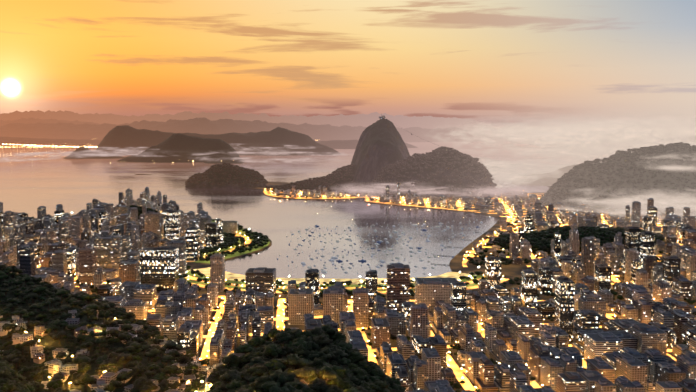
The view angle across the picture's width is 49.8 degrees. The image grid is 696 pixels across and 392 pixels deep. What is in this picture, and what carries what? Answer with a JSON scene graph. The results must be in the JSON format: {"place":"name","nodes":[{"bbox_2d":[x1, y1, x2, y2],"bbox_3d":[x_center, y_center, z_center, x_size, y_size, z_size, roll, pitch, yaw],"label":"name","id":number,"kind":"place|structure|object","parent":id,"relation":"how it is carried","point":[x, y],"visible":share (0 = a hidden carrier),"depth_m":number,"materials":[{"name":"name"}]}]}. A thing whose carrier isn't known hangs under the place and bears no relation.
{"place":"outdoors","nodes":[
{"label":"outdoors","id":0,"kind":"place"},
{"bbox_2d":[0,143,348,163],"bbox_3d":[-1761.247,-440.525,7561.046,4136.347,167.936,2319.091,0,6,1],"label":"fog","id":1,"kind":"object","parent":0,"point":[289,160],"depth_m":7336.68,"materials":[{"name":"white"}]},
{"bbox_2d":[0,277,364,391],"bbox_3d":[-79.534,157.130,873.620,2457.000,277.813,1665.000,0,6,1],"label":"hill terrain","id":2,"kind":"structure","parent":0,"point":[48,341],"depth_m":1025.83,"materials":[{"name":"green plant"}]},
{"bbox_2d":[0,264,405,391],"bbox_3d":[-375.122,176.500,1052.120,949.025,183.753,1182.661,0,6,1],"label":"forest trees","id":3,"kind":"object","parent":2,"relation":"on","point":[267,366],"visible":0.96,"depth_m":888.86,"materials":[{"name":"green plant"}]},
{"bbox_2d":[186,234,250,261],"bbox_3d":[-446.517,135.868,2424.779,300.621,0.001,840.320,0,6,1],"label":"road","id":4,"kind":"structure","parent":0,"point":[247,241],"depth_m":2353.65,"materials":[{"name":"asphalt"}]},
{"bbox_2d":[202,236,243,255],"bbox_3d":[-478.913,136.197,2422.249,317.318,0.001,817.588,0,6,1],"label":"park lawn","id":5,"kind":"structure","parent":0,"point":[229,248],"depth_m":2205.87,"materials":[{"name":"green plant"}]},
{"bbox_2d":[195,221,269,263],"bbox_3d":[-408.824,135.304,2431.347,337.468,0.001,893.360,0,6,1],"label":"park lawn","id":6,"kind":"structure","parent":0,"point":[242,233],"depth_m":2171.67,"materials":[{"name":"green plant"}]},
{"bbox_2d":[0,110,516,163],"bbox_3d":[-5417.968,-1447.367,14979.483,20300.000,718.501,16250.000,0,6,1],"label":"distant mountains","id":7,"kind":"structure","parent":0,"point":[185,137],"depth_m":13944.81,"materials":[{"name":"grey stone"}]},
{"bbox_2d":[0,141,550,149],"bbox_3d":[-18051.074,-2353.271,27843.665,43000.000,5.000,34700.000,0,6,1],"label":"shore ground","id":8,"kind":"structure","parent":0,"point":[426,146],"depth_m":11688.88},
{"bbox_2d":[135,118,494,198],"bbox_3d":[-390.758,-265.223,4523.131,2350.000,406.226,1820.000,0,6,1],"label":"mountain","id":9,"kind":"structure","parent":0,"point":[380,144],"depth_m":3972.71,"materials":[{"name":"stone"}]},
{"bbox_2d":[185,146,496,197],"bbox_3d":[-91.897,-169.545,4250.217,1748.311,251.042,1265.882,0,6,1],"label":"forest","id":10,"kind":"object","parent":9,"relation":"on","point":[415,156],"visible":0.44,"depth_m":3827.25,"materials":[{"name":"green plant"}]},
{"bbox_2d":[379,114,507,188],"bbox_3d":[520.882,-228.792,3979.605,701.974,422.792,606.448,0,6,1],"label":"cable car line","id":11,"kind":"object","parent":9,"relation":"on","point":[381,116],"visible":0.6,"depth_m":4063.79,"materials":[{"name":"black metal"}]},
{"bbox_2d":[183,278,477,290],"bbox_3d":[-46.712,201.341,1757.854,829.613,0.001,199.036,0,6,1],"label":"road","id":12,"kind":"structure","parent":0,"point":[227,286],"depth_m":1708.23,"materials":[{"name":"asphalt"}]},
{"bbox_2d":[184,276,484,288],"bbox_3d":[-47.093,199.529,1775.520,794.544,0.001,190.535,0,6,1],"label":"beach avenue road","id":13,"kind":"structure","parent":0,"point":[242,285],"depth_m":1718.34,"materials":[{"name":"asphalt"}]},
{"bbox_2d":[187,271,482,286],"bbox_3d":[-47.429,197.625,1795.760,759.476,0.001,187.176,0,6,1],"label":"lawn","id":14,"kind":"structure","parent":0,"point":[241,282],"depth_m":1761.94,"materials":[{"name":"green plant"}]},
{"bbox_2d":[0,126,691,278],"bbox_3d":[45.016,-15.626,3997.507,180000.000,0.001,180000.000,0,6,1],"label":"sea water","id":15,"kind":"structure","parent":0,"point":[73,186],"depth_m":3318.94,"materials":[{"name":"grey liquid"}]},
{"bbox_2d":[0,144,96,149],"bbox_3d":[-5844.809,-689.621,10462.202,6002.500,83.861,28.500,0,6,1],"label":"niteroi bridge","id":16,"kind":"structure","parent":15,"relation":"in","point":[44,146],"depth_m":10427.74,"materials":[{"name":"grey concrete"}]},
{"bbox_2d":[277,218,481,273],"bbox_3d":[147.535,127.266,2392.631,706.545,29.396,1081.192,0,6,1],"label":"boats","id":17,"kind":"object","parent":15,"relation":"on","point":[382,260],"visible":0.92,"depth_m":2255.16,"materials":[{"name":"paint"}]},
{"bbox_2d":[0,0,695,125],"label":"sky","id":18,"kind":"structure","parent":0,"point":[477,60],"materials":[{"name":"orange"}]},
{"bbox_2d":[191,278,507,292],"bbox_3d":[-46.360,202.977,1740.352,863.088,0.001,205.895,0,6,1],"label":"road","id":19,"kind":"structure","parent":0,"point":[472,287],"depth_m":1697.51,"materials":[{"name":"asphalt"}]},
{"bbox_2d":[33,181,695,391],"bbox_3d":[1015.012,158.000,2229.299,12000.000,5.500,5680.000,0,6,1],"label":"street","id":20,"kind":"structure","parent":0,"point":[512,271],"depth_m":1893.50,"materials":[{"name":"asphalt"}]},
{"bbox_2d":[189,267,471,283],"bbox_3d":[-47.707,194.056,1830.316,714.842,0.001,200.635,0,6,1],"label":"beach","id":21,"kind":"structure","parent":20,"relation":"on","point":[239,277],"depth_m":1794.96,"materials":[{"name":"beige sand"}]},
{"bbox_2d":[76,196,613,373],"bbox_3d":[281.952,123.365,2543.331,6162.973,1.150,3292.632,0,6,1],"label":"traffic cars","id":22,"kind":"object","parent":20,"relation":"on","point":[355,287],"visible":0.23,"depth_m":1746.89,"materials":[{"name":"paint"}]},
{"bbox_2d":[0,182,695,391],"bbox_3d":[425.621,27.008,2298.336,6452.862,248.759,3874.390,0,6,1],"label":"city buildings","id":23,"kind":"structure","parent":20,"relation":"on","point":[97,243],"depth_m":1448.24,"materials":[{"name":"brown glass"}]},
{"bbox_2d":[3,188,695,391],"bbox_3d":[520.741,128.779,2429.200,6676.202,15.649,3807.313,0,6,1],"label":"street trees","id":24,"kind":"object","parent":20,"relation":"on","point":[230,239],"visible":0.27,"depth_m":1969.19,"materials":[{"name":"green plant"}]},
{"bbox_2d":[24,193,678,391],"bbox_3d":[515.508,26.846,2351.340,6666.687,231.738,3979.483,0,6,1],"label":"street lamps","id":25,"kind":"object","parent":20,"relation":"on","point":[283,320],"visible":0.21,"depth_m":1391.67,"materials":[{"name":"yellow"}]},
{"bbox_2d":[431,232,484,264],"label":"marina piers","id":26,"kind":"structure","parent":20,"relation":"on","point":[458,247],"depth_m":2248.72,"materials":[{"name":"grey concrete"}]},
{"bbox_2d":[264,190,479,212],"bbox_3d":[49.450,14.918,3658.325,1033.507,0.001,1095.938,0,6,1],"label":"urca shore road","id":27,"kind":"structure","parent":0,"point":[266,193],"depth_m":3685.17,"materials":[{"name":"asphalt"}]},
{"bbox_2d":[138,212,655,253],"bbox_3d":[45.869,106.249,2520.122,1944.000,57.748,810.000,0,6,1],"label":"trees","id":28,"kind":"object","parent":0,"point":[506,248],"depth_m":2195.20,"materials":[{"name":"green plant"}]},
{"bbox_2d":[130,205,664,251],"bbox_3d":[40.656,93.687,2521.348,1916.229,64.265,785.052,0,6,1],"label":"hill forest trees","id":29,"kind":"object","parent":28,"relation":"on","point":[608,233],"visible":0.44,"depth_m":2244.00,"materials":[{"name":"green plant"}]},
{"bbox_2d":[331,181,548,199],"bbox_3d":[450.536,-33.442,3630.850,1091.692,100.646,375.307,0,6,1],"label":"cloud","id":30,"kind":"structure","parent":0,"point":[516,190],"depth_m":3582.64,"materials":[{"name":"white"}]},
{"bbox_2d":[462,218,509,266],"bbox_3d":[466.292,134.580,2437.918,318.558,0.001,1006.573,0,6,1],"label":"road","id":31,"kind":"structure","parent":0,"point":[465,260],"depth_m":2138.06,"materials":[{"name":"asphalt"}]},
{"bbox_2d":[429,108,695,159],"bbox_3d":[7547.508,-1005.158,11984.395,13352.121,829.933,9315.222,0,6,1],"label":"cloud","id":32,"kind":"structure","parent":0,"point":[557,139],"depth_m":8949.65,"materials":[{"name":"white"}]},
{"bbox_2d":[477,152,695,218],"bbox_3d":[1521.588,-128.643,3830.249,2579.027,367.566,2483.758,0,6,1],"label":"cloud","id":33,"kind":"structure","parent":0,"point":[676,203],"depth_m":3010.70,"materials":[{"name":"white"}]},
{"bbox_2d":[492,122,695,163],"bbox_3d":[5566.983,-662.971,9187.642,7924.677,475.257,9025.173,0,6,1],"label":"cloud","id":34,"kind":"structure","parent":0,"point":[599,150],"depth_m":7852.37,"materials":[{"name":"white"}]},
{"bbox_2d":[513,146,695,212],"bbox_3d":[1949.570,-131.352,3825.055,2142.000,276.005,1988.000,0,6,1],"label":"hill","id":35,"kind":"structure","parent":0,"point":[549,180],"depth_m":3189.12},
{"bbox_2d":[540,142,695,211],"bbox_3d":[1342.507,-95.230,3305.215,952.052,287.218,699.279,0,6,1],"label":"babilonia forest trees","id":36,"kind":"object","parent":35,"relation":"on","point":[660,149],"visible":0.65,"depth_m":3221.54,"materials":[{"name":"green plant"}]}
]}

